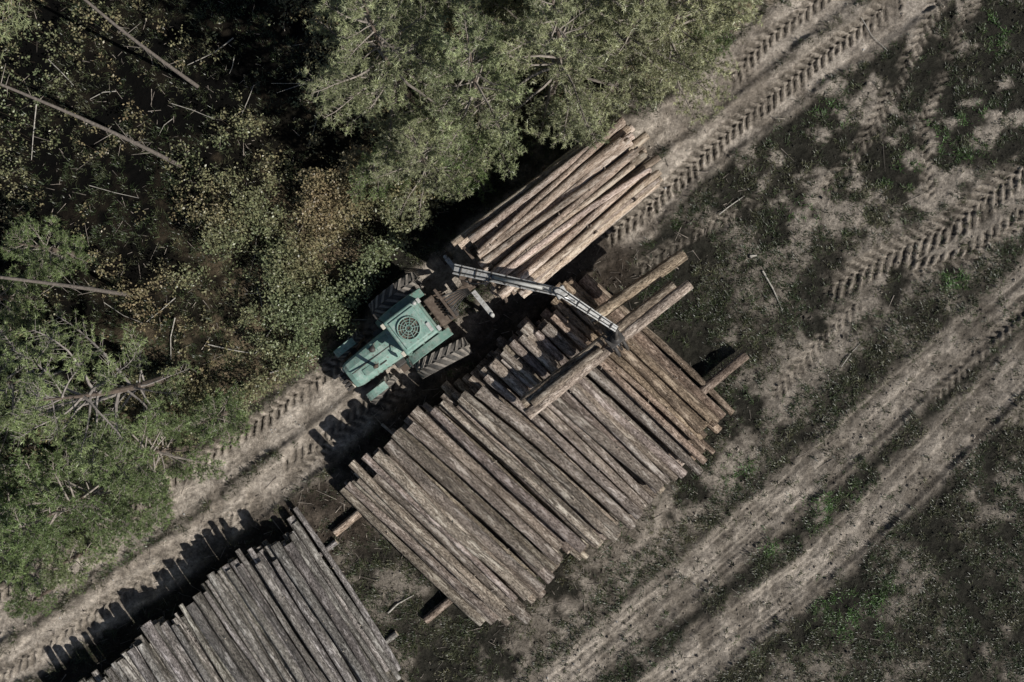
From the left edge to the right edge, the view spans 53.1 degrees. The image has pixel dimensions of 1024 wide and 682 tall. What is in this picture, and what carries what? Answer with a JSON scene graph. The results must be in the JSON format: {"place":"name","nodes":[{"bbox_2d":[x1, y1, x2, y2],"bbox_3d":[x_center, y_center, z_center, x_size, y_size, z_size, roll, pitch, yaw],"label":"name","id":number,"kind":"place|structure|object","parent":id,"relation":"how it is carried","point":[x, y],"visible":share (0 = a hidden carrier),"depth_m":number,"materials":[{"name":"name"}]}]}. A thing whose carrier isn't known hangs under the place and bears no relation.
{"place":"outdoors","nodes":[
{"label":"outdoors","id":0,"kind":"place"},
{"bbox_2d":[0,0,1023,681],"bbox_3d":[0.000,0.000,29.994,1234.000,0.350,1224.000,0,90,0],"label":"ground","id":1,"kind":"structure","parent":0,"point":[806,68],"depth_m":30.00,"materials":[{"name":"beige soil"}]},
{"bbox_2d":[0,264,49,343],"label":"pine tree","id":2,"kind":"object","parent":1,"relation":"on","point":[23,299],"visible":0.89,"depth_m":28.41,"materials":[{"name":"green plant"}]},
{"bbox_2d":[3,567,61,622],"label":"pine tree","id":3,"kind":"object","parent":1,"relation":"on","point":[38,592],"visible":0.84,"depth_m":28.66,"materials":[{"name":"green plant"}]},
{"bbox_2d":[0,458,67,603],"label":"pine tree","id":4,"kind":"object","parent":1,"relation":"on","point":[13,572],"visible":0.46,"depth_m":26.39,"materials":[{"name":"green plant"}]},
{"bbox_2d":[0,211,93,289],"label":"pine tree","id":5,"kind":"object","parent":1,"relation":"on","point":[66,252],"visible":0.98,"depth_m":27.76,"materials":[{"name":"green plant"}]},
{"bbox_2d":[0,321,103,471],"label":"pine tree","id":6,"kind":"object","parent":1,"relation":"on","point":[5,382],"visible":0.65,"depth_m":26.06,"materials":[{"name":"green plant"}]},
{"bbox_2d":[0,270,129,296],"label":"pine tree","id":7,"kind":"object","parent":1,"relation":"on","point":[78,286],"visible":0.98,"depth_m":25.40,"materials":[{"name":"grey plant"}]},
{"bbox_2d":[0,441,149,563],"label":"pine tree","id":8,"kind":"object","parent":1,"relation":"on","point":[43,528],"visible":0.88,"depth_m":25.34,"materials":[{"name":"green plant"}]},
{"bbox_2d":[38,524,119,593],"bbox_3d":[-12.125,6.078,28.389,1.962,3.450,1.907,5,90,0],"label":"pine tree","id":9,"kind":"object","parent":1,"relation":"on","point":[60,574],"visible":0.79,"depth_m":28.18,"materials":[{"name":"green plant"}]},
{"bbox_2d":[0,0,181,167],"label":"pine tree","id":10,"kind":"object","parent":1,"relation":"on","point":[16,26],"visible":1,"depth_m":19.79,"materials":[{"name":"brown plant"}]},
{"bbox_2d":[0,304,199,499],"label":"pine tree","id":11,"kind":"object","parent":1,"relation":"on","point":[40,404],"visible":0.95,"depth_m":23.34,"materials":[{"name":"green plant"}]},
{"bbox_2d":[102,484,176,543],"bbox_3d":[-10.326,4.735,28.360,1.808,3.542,2.065,43,90,0],"label":"pine tree","id":12,"kind":"object","parent":1,"relation":"on","point":[136,515],"visible":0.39,"depth_m":28.15,"materials":[{"name":"green plant"}]},
{"bbox_2d":[84,0,198,87],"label":"pine tree","id":13,"kind":"object","parent":1,"relation":"on","point":[168,65],"visible":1,"depth_m":26.01,"materials":[{"name":"grey plant"}]},
{"bbox_2d":[80,394,228,528],"bbox_3d":[-9.379,3.068,26.584,2.889,6.870,3.264,-33,90,0],"label":"pine tree","id":14,"kind":"object","parent":1,"relation":"on","point":[150,478],"visible":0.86,"depth_m":26.29,"materials":[{"name":"green plant"}]},
{"bbox_2d":[184,382,253,450],"bbox_3d":[-8.195,2.171,28.298,1.915,3.371,1.952,-9,90,0],"label":"pine tree","id":15,"kind":"object","parent":1,"relation":"on","point":[231,411],"visible":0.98,"depth_m":28.08,"materials":[{"name":"green plant"}]},
{"bbox_2d":[78,507,401,681],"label":"log pile","id":16,"kind":"object","parent":1,"relation":"on","point":[286,610],"visible":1,"depth_m":28.86,"materials":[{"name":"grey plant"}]},
{"bbox_2d":[0,0,613,552],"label":"undergrowth","id":17,"kind":"object","parent":1,"relation":"on","point":[270,260],"visible":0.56,"depth_m":29.18,"materials":[{"name":"leaves"},{"name":"twigs"}]},
{"bbox_2d":[311,0,438,75],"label":"pine tree","id":18,"kind":"object","parent":1,"relation":"on","point":[353,27],"visible":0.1,"depth_m":27.15,"materials":[{"name":"green plant"}]},
{"bbox_2d":[346,143,411,210],"bbox_3d":[-3.739,-4.496,28.320,1.903,3.306,1.966,-29,90,0],"label":"pine tree","id":19,"kind":"object","parent":1,"relation":"on","point":[359,182],"visible":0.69,"depth_m":28.03,"materials":[{"name":"green plant"}]},
{"bbox_2d":[296,0,476,168],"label":"pine tree","id":20,"kind":"object","parent":1,"relation":"on","point":[370,10],"visible":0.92,"depth_m":24.14,"materials":[{"name":"green plant"}]},
{"bbox_2d":[334,272,471,404],"bbox_3d":[-2.979,-0.065,28.697,4.482,2.774,2.859,-37,90,0],"label":"tractor","id":21,"kind":"object","parent":1,"relation":"on","point":[404,326],"visible":1,"depth_m":28.45,"materials":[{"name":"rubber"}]},
{"bbox_2d":[370,102,494,229],"bbox_3d":[-2.288,-4.982,26.981,3.374,6.028,3.263,-29,90,0],"label":"pine tree","id":22,"kind":"object","parent":1,"relation":"on","point":[409,149],"visible":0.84,"depth_m":26.31,"materials":[{"name":"green plant"}]},
{"bbox_2d":[1,17,887,613],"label":"fallen branches","id":23,"kind":"object","parent":1,"relation":"on","point":[329,245],"visible":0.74,"depth_m":29.89,"materials":[{"name":"brown wood"}]},
{"bbox_2d":[384,0,533,181],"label":"pine tree","id":24,"kind":"object","parent":1,"relation":"on","point":[478,44],"visible":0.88,"depth_m":24.08,"materials":[{"name":"green plant"}]},
{"bbox_2d":[427,126,496,202],"bbox_3d":[-1.448,-4.942,28.172,2.205,3.772,2.140,5,90,0],"label":"pine tree","id":25,"kind":"object","parent":1,"relation":"on","point":[473,181],"visible":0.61,"depth_m":27.83,"materials":[{"name":"green plant"}]},
{"bbox_2d":[388,0,552,46],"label":"pine tree","id":26,"kind":"object","parent":1,"relation":"on","point":[455,5],"visible":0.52,"depth_m":25.49,"materials":[{"name":"green plant"}]},
{"bbox_2d":[0,1,1023,681],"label":"soil clods","id":27,"kind":"object","parent":1,"relation":"on","point":[724,417],"visible":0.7,"depth_m":29.99,"materials":[{"name":"brown soil"}]},
{"bbox_2d":[0,0,1023,681],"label":"wood debris","id":28,"kind":"object","parent":1,"relation":"on","point":[402,378],"visible":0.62,"depth_m":29.96,"materials":[{"name":"brown plant"}]},
{"bbox_2d":[332,274,748,626],"bbox_3d":[0.890,3.094,29.080,12.396,1.835,6.695,-41,90,0],"label":"log pile","id":29,"kind":"object","parent":1,"relation":"on","point":[479,491],"visible":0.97,"depth_m":28.54,"materials":[{"name":"brown wood"}]},
{"bbox_2d":[586,249,687,325],"bbox_3d":[3.444,-1.456,28.101,3.185,0.400,0.435,-35,90,0],"label":"loose log","id":30,"kind":"object","parent":29,"relation":"on","point":[640,284],"visible":0.94,"depth_m":27.95,"materials":[{"name":"brown wood"}]},
{"bbox_2d":[439,117,662,322],"bbox_3d":[0.931,-3.286,28.520,7.118,3.000,2.550,-39,90,0],"label":"forestry trailer","id":31,"kind":"object","parent":1,"relation":"on","point":[544,225],"visible":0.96,"depth_m":27.32,"materials":[{"name":"wood"}]},
{"bbox_2d":[452,264,692,418],"bbox_3d":[1.672,0.052,27.619,6.486,3.161,4.171,0,90,0],"label":"loader crane","id":32,"kind":"object","parent":31,"relation":"on","point":[535,400],"visible":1,"depth_m":27.59,"materials":[{"name":"metal"}]},
{"bbox_2d":[455,0,664,151],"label":"pine tree","id":33,"kind":"object","parent":1,"relation":"on","point":[560,12],"visible":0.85,"depth_m":24.27,"materials":[{"name":"green plant"}]},
{"bbox_2d":[520,0,609,53],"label":"pine tree","id":34,"kind":"object","parent":1,"relation":"on","point":[530,9],"visible":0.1,"depth_m":25.87,"materials":[{"name":"green plant"}]},
{"bbox_2d":[523,0,722,143],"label":"pine tree","id":35,"kind":"object","parent":1,"relation":"on","point":[639,13],"visible":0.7,"depth_m":24.52,"materials":[{"name":"green plant"}]},
{"bbox_2d":[585,0,764,126],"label":"pine tree","id":36,"kind":"object","parent":1,"relation":"on","point":[715,10],"visible":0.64,"depth_m":25.52,"materials":[{"name":"green plant"}]},
{"bbox_2d":[664,8,735,78],"bbox_3d":[4.967,-8.328,28.107,2.210,3.686,2.146,-36,90,0],"label":"pine tree","id":37,"kind":"object","parent":1,"relation":"on","point":[718,40],"visible":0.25,"depth_m":27.72,"materials":[{"name":"green plant"}]},
{"bbox_2d":[668,0,737,37],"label":"pine tree","id":38,"kind":"object","parent":1,"relation":"on","point":[707,24],"visible":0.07,"depth_m":27.36,"materials":[{"name":"green plant"}]},
{"bbox_2d":[739,0,763,9],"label":"pine tree","id":39,"kind":"object","parent":1,"relation":"on","point":[749,1],"visible":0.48,"depth_m":27.52,"materials":[{"name":"green plant"}]},
{"bbox_2d":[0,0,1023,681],"bbox_3d":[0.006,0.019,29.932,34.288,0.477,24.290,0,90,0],"label":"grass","id":40,"kind":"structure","parent":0,"point":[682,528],"depth_m":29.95,"materials":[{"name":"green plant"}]}
]}

